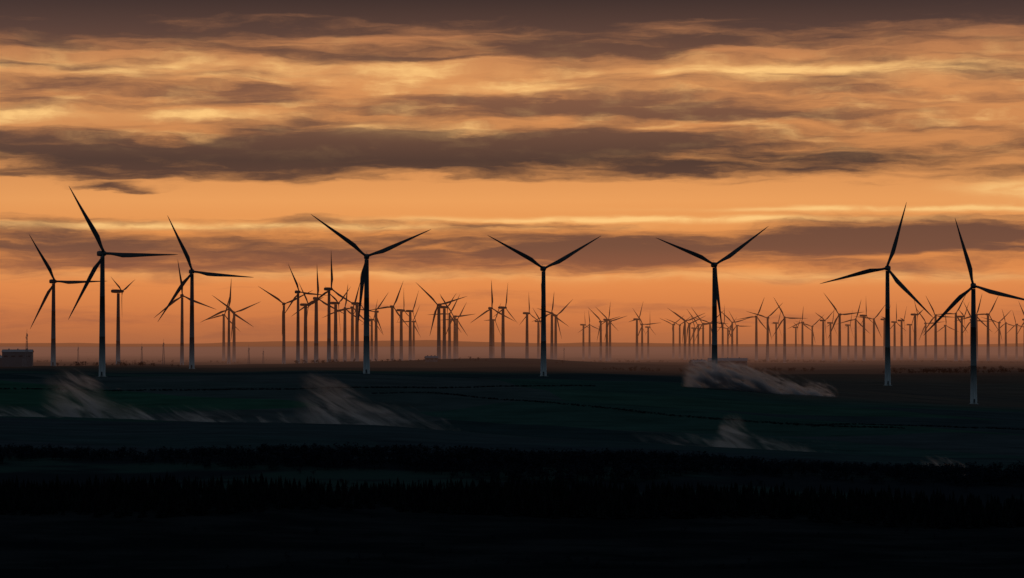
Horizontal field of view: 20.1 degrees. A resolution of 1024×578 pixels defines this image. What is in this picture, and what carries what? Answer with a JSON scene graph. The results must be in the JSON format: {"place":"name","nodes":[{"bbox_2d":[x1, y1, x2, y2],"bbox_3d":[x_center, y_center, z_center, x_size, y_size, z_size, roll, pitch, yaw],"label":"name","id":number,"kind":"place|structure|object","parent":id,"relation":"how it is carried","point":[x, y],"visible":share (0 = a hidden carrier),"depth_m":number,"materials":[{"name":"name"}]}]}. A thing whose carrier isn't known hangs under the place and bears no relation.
{"place":"outdoors","nodes":[
{"label":"outdoors","id":0,"kind":"place"},
{"bbox_2d":[0,0,1023,345],"bbox_3d":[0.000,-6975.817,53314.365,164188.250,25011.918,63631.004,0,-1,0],"label":"sky","id":1,"kind":"structure","parent":0,"point":[818,142],"depth_m":84509.53,"materials":[{"name":"orange"}]},
{"bbox_2d":[0,340,1023,577],"bbox_3d":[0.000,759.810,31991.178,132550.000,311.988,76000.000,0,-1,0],"label":"ground","id":2,"kind":"structure","parent":0,"point":[71,543],"depth_m":1808.85,"materials":[{"name":"soil"}]},
{"bbox_2d":[2,349,33,366],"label":"warehouse","id":3,"kind":"structure","parent":2,"relation":"on","point":[13,357],"depth_m":2738.54,"materials":[{"name":"metal"}]},
{"bbox_2d":[7,359,26,366],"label":"doors","id":4,"kind":"structure","parent":3,"relation":"in","point":[23,360],"depth_m":2738.71,"materials":[{"name":"metal"}]},
{"bbox_2d":[25,333,28,366],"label":"lattice mast","id":5,"kind":"object","parent":2,"relation":"on","point":[27,347],"visible":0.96,"depth_m":2728.78,"materials":[{"name":"metal"}]},
{"bbox_2d":[30,236,99,365],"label":"wind turbine","id":6,"kind":"object","parent":2,"relation":"on","point":[53,281],"visible":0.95,"depth_m":2807.60,"materials":[{"name":"paint"}]},
{"bbox_2d":[111,277,132,364],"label":"wind turbine","id":7,"kind":"object","parent":2,"relation":"on","point":[118,291],"visible":0.94,"depth_m":3228.12,"materials":[{"name":"paint"}]},
{"bbox_2d":[68,187,177,376],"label":"wind turbine","id":8,"kind":"object","parent":2,"relation":"on","point":[102,253],"visible":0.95,"depth_m":2144.74,"materials":[{"name":"paint"}]},
{"bbox_2d":[154,263,216,364],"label":"wind turbine","id":9,"kind":"object","parent":2,"relation":"on","point":[182,336],"visible":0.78,"depth_m":3713.62,"materials":[{"name":"paint"}]},
{"bbox_2d":[158,215,247,368],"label":"wind turbine","id":10,"kind":"object","parent":2,"relation":"on","point":[191,336],"visible":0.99,"depth_m":2676.61,"materials":[{"name":"paint"}]},
{"bbox_2d":[203,300,236,360],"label":"wind turbine","id":11,"kind":"object","parent":2,"relation":"on","point":[223,341],"visible":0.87,"depth_m":5996.67,"materials":[{"name":"paint"}]},
{"bbox_2d":[202,286,251,363],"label":"wind turbine","id":12,"kind":"object","parent":2,"relation":"on","point":[228,344],"visible":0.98,"depth_m":4543.49,"materials":[{"name":"paint"}]},
{"bbox_2d":[212,295,258,361],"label":"wind turbine","id":13,"kind":"object","parent":2,"relation":"on","point":[234,341],"visible":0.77,"depth_m":5396.74,"materials":[{"name":"paint"}]},
{"bbox_2d":[258,286,312,363],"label":"wind turbine","id":14,"kind":"object","parent":2,"relation":"on","point":[283,339],"visible":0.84,"depth_m":4063.04,"materials":[{"name":"paint"}]},
{"bbox_2d":[283,264,321,362],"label":"wind turbine","id":15,"kind":"object","parent":2,"relation":"on","point":[297,292],"visible":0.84,"depth_m":3754.83,"materials":[{"name":"paint"}]},
{"bbox_2d":[299,284,322,362],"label":"wind turbine","id":16,"kind":"object","parent":2,"relation":"on","point":[305,355],"visible":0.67,"depth_m":3997.37,"materials":[{"name":"paint"}]},
{"bbox_2d":[292,270,345,362],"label":"wind turbine","id":17,"kind":"object","parent":2,"relation":"on","point":[315,331],"visible":0.81,"depth_m":3847.36,"materials":[{"name":"paint"}]},
{"bbox_2d":[306,255,357,361],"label":"wind turbine","id":18,"kind":"object","parent":2,"relation":"on","point":[327,289],"visible":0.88,"depth_m":3497.91,"materials":[{"name":"paint"}]},
{"bbox_2d":[330,288,349,361],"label":"wind turbine","id":19,"kind":"object","parent":2,"relation":"on","point":[335,356],"visible":0.89,"depth_m":4197.62,"materials":[{"name":"paint"}]},
{"bbox_2d":[325,286,363,360],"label":"wind turbine","id":20,"kind":"object","parent":2,"relation":"on","point":[344,340],"visible":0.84,"depth_m":4597.06,"materials":[{"name":"paint"}]},
{"bbox_2d":[338,284,369,360],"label":"wind turbine","id":21,"kind":"object","parent":2,"relation":"on","point":[352,308],"visible":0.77,"depth_m":4897.08,"materials":[{"name":"paint"}]},
{"bbox_2d":[351,273,363,360],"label":"wind turbine","id":22,"kind":"object","parent":2,"relation":"on","point":[356,312],"visible":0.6,"depth_m":4397.43,"materials":[{"name":"paint"}]},
{"bbox_2d":[311,214,430,373],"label":"wind turbine","id":23,"kind":"object","parent":2,"relation":"on","point":[364,281],"visible":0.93,"depth_m":2171.10,"materials":[{"name":"paint"}]},
{"bbox_2d":[361,295,386,360],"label":"wind turbine","id":24,"kind":"object","parent":2,"relation":"on","point":[376,341],"visible":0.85,"depth_m":4997.07,"materials":[{"name":"paint"}]},
{"bbox_2d":[369,304,381,360],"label":"wind turbine","id":25,"kind":"object","parent":2,"relation":"on","point":[371,348],"visible":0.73,"depth_m":5797.19,"materials":[{"name":"paint"}]},
{"bbox_2d":[372,283,407,360],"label":"wind turbine","id":26,"kind":"object","parent":2,"relation":"on","point":[392,307],"visible":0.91,"depth_m":4597.33,"materials":[{"name":"paint"}]},
{"bbox_2d":[396,308,410,360],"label":"wind turbine","id":27,"kind":"object","parent":2,"relation":"on","point":[401,336],"visible":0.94,"depth_m":4997.37,"materials":[{"name":"paint"}]},
{"bbox_2d":[403,291,418,359],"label":"wind turbine","id":28,"kind":"object","parent":2,"relation":"on","point":[410,339],"visible":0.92,"depth_m":5247.37,"materials":[{"name":"paint"}]},
{"bbox_2d":[403,308,419,359],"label":"wind turbine","id":29,"kind":"object","parent":2,"relation":"on","point":[413,348],"visible":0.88,"depth_m":6596.65,"materials":[{"name":"paint"}]},
{"bbox_2d":[424,355,437,361],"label":"farm shed","id":30,"kind":"structure","parent":2,"relation":"on","point":[431,358],"depth_m":3295.13,"materials":[{"name":"metal"}]},
{"bbox_2d":[420,286,463,358],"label":"wind turbine","id":31,"kind":"object","parent":2,"relation":"on","point":[437,309],"visible":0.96,"depth_m":4097.27,"materials":[{"name":"paint"}]},
{"bbox_2d":[429,295,460,358],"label":"wind turbine","id":32,"kind":"object","parent":2,"relation":"on","point":[449,334],"visible":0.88,"depth_m":5296.82,"materials":[{"name":"paint"}]},
{"bbox_2d":[440,294,455,358],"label":"wind turbine","id":33,"kind":"object","parent":2,"relation":"on","point":[444,336],"visible":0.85,"depth_m":4497.38,"materials":[{"name":"paint"}]},
{"bbox_2d":[441,297,472,358],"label":"wind turbine","id":34,"kind":"object","parent":2,"relation":"on","point":[454,341],"visible":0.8,"depth_m":5896.84,"materials":[{"name":"paint"}]},
{"bbox_2d":[446,304,467,358],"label":"wind turbine","id":35,"kind":"object","parent":2,"relation":"on","point":[457,321],"visible":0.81,"depth_m":6496.36,"materials":[{"name":"paint"}]},
{"bbox_2d":[484,304,500,357],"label":"wind turbine","id":36,"kind":"object","parent":2,"relation":"on","point":[493,320],"visible":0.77,"depth_m":6397.28,"materials":[{"name":"paint"}]},
{"bbox_2d":[472,281,513,357],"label":"wind turbine","id":37,"kind":"object","parent":2,"relation":"on","point":[490,337],"visible":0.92,"depth_m":4996.92,"materials":[{"name":"paint"}]},
{"bbox_2d":[495,286,515,357],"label":"wind turbine","id":38,"kind":"object","parent":2,"relation":"on","point":[502,335],"visible":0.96,"depth_m":4697.62,"materials":[{"name":"paint"}]},
{"bbox_2d":[0,384,1023,429],"bbox_3d":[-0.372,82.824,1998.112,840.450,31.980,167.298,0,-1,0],"label":"hedgerow","id":39,"kind":"object","parent":2,"relation":"on","point":[832,424],"visible":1,"depth_m":2009.18,"materials":[{"name":"black plant"}]},
{"bbox_2d":[35,357,1023,373],"bbox_3d":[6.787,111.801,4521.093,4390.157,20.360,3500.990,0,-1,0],"label":"distant treeline","id":40,"kind":"object","parent":2,"relation":"on","point":[925,370],"visible":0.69,"depth_m":3015.32,"materials":[{"name":"black plant"}]},
{"bbox_2d":[520,303,539,358],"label":"wind turbine","id":41,"kind":"object","parent":2,"relation":"on","point":[527,344],"visible":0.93,"depth_m":4897.43,"materials":[{"name":"paint"}]},
{"bbox_2d":[533,309,549,358],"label":"wind turbine","id":42,"kind":"object","parent":2,"relation":"on","point":[538,344],"visible":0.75,"depth_m":6596.74,"materials":[{"name":"paint"}]},
{"bbox_2d":[489,236,599,375],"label":"wind turbine","id":43,"kind":"object","parent":2,"relation":"on","point":[543,370],"visible":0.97,"depth_m":2363.96,"materials":[{"name":"paint"}]},
{"bbox_2d":[532,296,567,358],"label":"wind turbine","id":44,"kind":"object","parent":2,"relation":"on","point":[551,346],"visible":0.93,"depth_m":5296.80,"materials":[{"name":"paint"}]},
{"bbox_2d":[537,299,572,359],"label":"wind turbine","id":45,"kind":"object","parent":2,"relation":"on","point":[555,337],"visible":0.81,"depth_m":5897.03,"materials":[{"name":"paint"}]},
{"bbox_2d":[580,311,589,359],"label":"wind turbine","id":46,"kind":"object","parent":2,"relation":"on","point":[583,352],"visible":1,"depth_m":7196.86,"materials":[{"name":"paint"}]},
{"bbox_2d":[578,310,597,358],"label":"wind turbine","id":47,"kind":"object","parent":2,"relation":"on","point":[589,349],"visible":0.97,"depth_m":7596.32,"materials":[{"name":"paint"}]},
{"bbox_2d":[592,311,616,360],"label":"wind turbine","id":48,"kind":"object","parent":2,"relation":"on","point":[600,330],"visible":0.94,"depth_m":6296.44,"materials":[{"name":"paint"}]},
{"bbox_2d":[601,301,614,360],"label":"wind turbine","id":49,"kind":"object","parent":2,"relation":"on","point":[606,351],"visible":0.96,"depth_m":5897.14,"materials":[{"name":"paint"}]},
{"bbox_2d":[599,310,625,360],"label":"wind turbine","id":50,"kind":"object","parent":2,"relation":"on","point":[609,323],"visible":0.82,"depth_m":6696.48,"materials":[{"name":"paint"}]},
{"bbox_2d":[629,304,644,359],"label":"wind turbine","id":51,"kind":"object","parent":2,"relation":"on","point":[636,319],"visible":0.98,"depth_m":6696.75,"materials":[{"name":"paint"}]},
{"bbox_2d":[633,309,655,359],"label":"wind turbine","id":52,"kind":"object","parent":2,"relation":"on","point":[641,328],"visible":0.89,"depth_m":6896.35,"materials":[{"name":"paint"}]},
{"bbox_2d":[645,326,655,358],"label":"wind turbine","id":53,"kind":"object","parent":2,"relation":"on","point":[647,327],"visible":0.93,"depth_m":7596.73,"materials":[{"name":"paint"}]},
{"bbox_2d":[660,318,680,358],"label":"wind turbine","id":54,"kind":"object","parent":2,"relation":"on","point":[673,354],"visible":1,"depth_m":7863.70,"materials":[{"name":"paint"}]},
{"bbox_2d":[667,317,689,358],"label":"wind turbine","id":55,"kind":"object","parent":2,"relation":"on","point":[679,337],"visible":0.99,"depth_m":7930.85,"materials":[{"name":"paint"}]},
{"bbox_2d":[669,309,701,359],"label":"wind turbine","id":56,"kind":"object","parent":2,"relation":"on","point":[684,330],"visible":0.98,"depth_m":6276.98,"materials":[{"name":"paint"}]},
{"bbox_2d":[673,311,704,358],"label":"wind turbine","id":57,"kind":"object","parent":2,"relation":"on","point":[689,346],"visible":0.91,"depth_m":6853.36,"materials":[{"name":"paint"}]},
{"bbox_2d":[691,317,701,357],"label":"wind turbine","id":58,"kind":"object","parent":2,"relation":"on","point":[693,328],"visible":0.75,"depth_m":7975.31,"materials":[{"name":"paint"}]},
{"bbox_2d":[689,359,706,366],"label":"farm shed","id":59,"kind":"structure","parent":2,"relation":"on","point":[697,363],"depth_m":3443.48,"materials":[{"name":"metal"}]},
{"bbox_2d":[688,311,711,358],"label":"wind turbine","id":60,"kind":"object","parent":2,"relation":"on","point":[698,325],"visible":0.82,"depth_m":7283.62,"materials":[{"name":"paint"}]},
{"bbox_2d":[691,307,711,358],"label":"wind turbine","id":61,"kind":"object","parent":2,"relation":"on","point":[702,326],"visible":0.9,"depth_m":7319.48,"materials":[{"name":"paint"}]},
{"bbox_2d":[696,312,721,357],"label":"wind turbine","id":62,"kind":"object","parent":2,"relation":"on","point":[710,329],"visible":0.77,"depth_m":7306.92,"materials":[{"name":"paint"}]},
{"bbox_2d":[657,227,766,383],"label":"wind turbine","id":63,"kind":"object","parent":2,"relation":"on","point":[715,301],"visible":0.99,"depth_m":2301.12,"materials":[{"name":"paint"}]},
{"bbox_2d":[717,308,730,357],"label":"wind turbine","id":64,"kind":"object","parent":2,"relation":"on","point":[722,350],"visible":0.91,"depth_m":7064.48,"materials":[{"name":"paint"}]},
{"bbox_2d":[718,319,735,357],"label":"wind turbine","id":65,"kind":"object","parent":2,"relation":"on","point":[727,328],"visible":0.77,"depth_m":7889.66,"materials":[{"name":"paint"}]},
{"bbox_2d":[708,357,747,367],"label":"farm shed","id":66,"kind":"structure","parent":2,"relation":"on","point":[727,362],"depth_m":3410.11,"materials":[{"name":"metal"}]},
{"bbox_2d":[723,313,747,357],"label":"wind turbine","id":67,"kind":"object","parent":2,"relation":"on","point":[731,328],"visible":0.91,"depth_m":7222.20,"materials":[{"name":"paint"}]},
{"bbox_2d":[729,315,745,357],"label":"wind turbine","id":68,"kind":"object","parent":2,"relation":"on","point":[736,326],"visible":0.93,"depth_m":7824.32,"materials":[{"name":"paint"}]},
{"bbox_2d":[736,299,766,359],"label":"wind turbine","id":69,"kind":"object","parent":2,"relation":"on","point":[756,342],"visible":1,"depth_m":6099.77,"materials":[{"name":"paint"}]},
{"bbox_2d":[750,305,780,360],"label":"wind turbine","id":70,"kind":"object","parent":2,"relation":"on","point":[767,341],"visible":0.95,"depth_m":6038.48,"materials":[{"name":"paint"}]},
{"bbox_2d":[771,312,781,358],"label":"wind turbine","id":71,"kind":"object","parent":2,"relation":"on","point":[775,323],"visible":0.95,"depth_m":7415.40,"materials":[{"name":"paint"}]},
{"bbox_2d":[773,298,802,362],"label":"wind turbine","id":72,"kind":"object","parent":2,"relation":"on","point":[784,338],"visible":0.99,"depth_m":5381.87,"materials":[{"name":"paint"}]},
{"bbox_2d":[793,321,799,358],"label":"wind turbine","id":73,"kind":"object","parent":2,"relation":"on","point":[796,328],"visible":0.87,"depth_m":7605.25,"materials":[{"name":"paint"}]},
{"bbox_2d":[788,314,811,358],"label":"wind turbine","id":74,"kind":"object","parent":2,"relation":"on","point":[802,346],"visible":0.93,"depth_m":7199.70,"materials":[{"name":"paint"}]},
{"bbox_2d":[796,315,823,358],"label":"wind turbine","id":75,"kind":"object","parent":2,"relation":"on","point":[812,333],"visible":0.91,"depth_m":7455.29,"materials":[{"name":"paint"}]},
{"bbox_2d":[816,312,832,360],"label":"wind turbine","id":76,"kind":"object","parent":2,"relation":"on","point":[823,350],"visible":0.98,"depth_m":6235.63,"materials":[{"name":"paint"}]},
{"bbox_2d":[827,313,837,358],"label":"wind turbine","id":77,"kind":"object","parent":2,"relation":"on","point":[830,346],"visible":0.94,"depth_m":7117.04,"materials":[{"name":"paint"}]},
{"bbox_2d":[825,295,861,360],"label":"wind turbine","id":78,"kind":"object","parent":2,"relation":"on","point":[839,335],"visible":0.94,"depth_m":5415.65,"materials":[{"name":"paint"}]},
{"bbox_2d":[845,310,853,359],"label":"wind turbine","id":79,"kind":"object","parent":2,"relation":"on","point":[848,354],"visible":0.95,"depth_m":7165.22,"materials":[{"name":"paint"}]},
{"bbox_2d":[835,302,867,359],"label":"wind turbine","id":80,"kind":"object","parent":2,"relation":"on","point":[855,347],"visible":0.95,"depth_m":6473.68,"materials":[{"name":"paint"}]},
{"bbox_2d":[860,307,872,360],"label":"wind turbine","id":81,"kind":"object","parent":2,"relation":"on","point":[863,349],"visible":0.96,"depth_m":5486.45,"materials":[{"name":"paint"}]},
{"bbox_2d":[854,307,883,359],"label":"wind turbine","id":82,"kind":"object","parent":2,"relation":"on","point":[874,323],"visible":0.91,"depth_m":6261.45,"materials":[{"name":"paint"}]},
{"bbox_2d":[820,202,931,385],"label":"wind turbine","id":83,"kind":"object","parent":2,"relation":"on","point":[887,267],"visible":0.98,"depth_m":2397.57,"materials":[{"name":"paint"}]},
{"bbox_2d":[880,305,890,359],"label":"wind turbine","id":84,"kind":"object","parent":2,"relation":"on","point":[883,318],"visible":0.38,"depth_m":6602.76,"materials":[{"name":"paint"}]},
{"bbox_2d":[890,307,905,359],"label":"wind turbine","id":85,"kind":"object","parent":2,"relation":"on","point":[894,343],"visible":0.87,"depth_m":6754.82,"materials":[{"name":"paint"}]},
{"bbox_2d":[898,307,906,359],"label":"wind turbine","id":86,"kind":"object","parent":2,"relation":"on","point":[901,345],"visible":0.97,"depth_m":5978.46,"materials":[{"name":"paint"}]},
{"bbox_2d":[907,310,915,358],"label":"wind turbine","id":87,"kind":"object","parent":2,"relation":"on","point":[910,338],"visible":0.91,"depth_m":7539.78,"materials":[{"name":"paint"}]},
{"bbox_2d":[911,301,923,360],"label":"wind turbine","id":88,"kind":"object","parent":2,"relation":"on","point":[915,342],"visible":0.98,"depth_m":5318.23,"materials":[{"name":"paint"}]},
{"bbox_2d":[917,310,945,357],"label":"wind turbine","id":89,"kind":"object","parent":2,"relation":"on","point":[925,323],"visible":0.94,"depth_m":7687.90,"materials":[{"name":"paint"}]},
{"bbox_2d":[923,297,948,359],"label":"wind turbine","id":90,"kind":"object","parent":2,"relation":"on","point":[935,338],"visible":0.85,"depth_m":5733.85,"materials":[{"name":"paint"}]},
{"bbox_2d":[937,315,953,359],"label":"wind turbine","id":91,"kind":"object","parent":2,"relation":"on","point":[945,350],"visible":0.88,"depth_m":7015.01,"materials":[{"name":"paint"}]},
{"bbox_2d":[934,295,966,360],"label":"wind turbine","id":92,"kind":"object","parent":2,"relation":"on","point":[955,347],"visible":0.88,"depth_m":5204.29,"materials":[{"name":"paint"}]},
{"bbox_2d":[958,306,967,360],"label":"wind turbine","id":93,"kind":"object","parent":2,"relation":"on","point":[961,346],"visible":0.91,"depth_m":5753.93,"materials":[{"name":"paint"}]},
{"bbox_2d":[923,219,1023,403],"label":"wind turbine","id":94,"kind":"object","parent":2,"relation":"on","point":[973,376],"visible":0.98,"depth_m":2117.06,"materials":[{"name":"paint"}]},
{"bbox_2d":[957,296,991,360],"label":"wind turbine","id":95,"kind":"object","parent":2,"relation":"on","point":[977,318],"visible":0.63,"depth_m":5600.05,"materials":[{"name":"paint"}]},
{"bbox_2d":[960,303,991,360],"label":"wind turbine","id":96,"kind":"object","parent":2,"relation":"on","point":[970,330],"visible":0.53,"depth_m":5992.69,"materials":[{"name":"paint"}]},
{"bbox_2d":[976,297,998,360],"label":"wind turbine","id":97,"kind":"object","parent":2,"relation":"on","point":[988,348],"visible":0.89,"depth_m":5342.54,"materials":[{"name":"paint"}]},
{"bbox_2d":[982,315,1006,358],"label":"wind turbine","id":98,"kind":"object","parent":2,"relation":"on","point":[999,331],"visible":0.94,"depth_m":7417.13,"materials":[{"name":"paint"}]},
{"bbox_2d":[994,310,1016,359],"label":"wind turbine","id":99,"kind":"object","parent":2,"relation":"on","point":[1006,323],"visible":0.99,"depth_m":6958.36,"materials":[{"name":"paint"}]},
{"bbox_2d":[1007,310,1022,359],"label":"wind turbine","id":100,"kind":"object","parent":2,"relation":"on","point":[1016,353],"visible":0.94,"depth_m":7105.56,"materials":[{"name":"paint"}]},
{"bbox_2d":[1016,303,1023,360],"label":"wind turbine","id":101,"kind":"object","parent":2,"relation":"on","point":[1019,330],"visible":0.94,"depth_m":6035.09,"materials":[{"name":"paint"}]}
]}

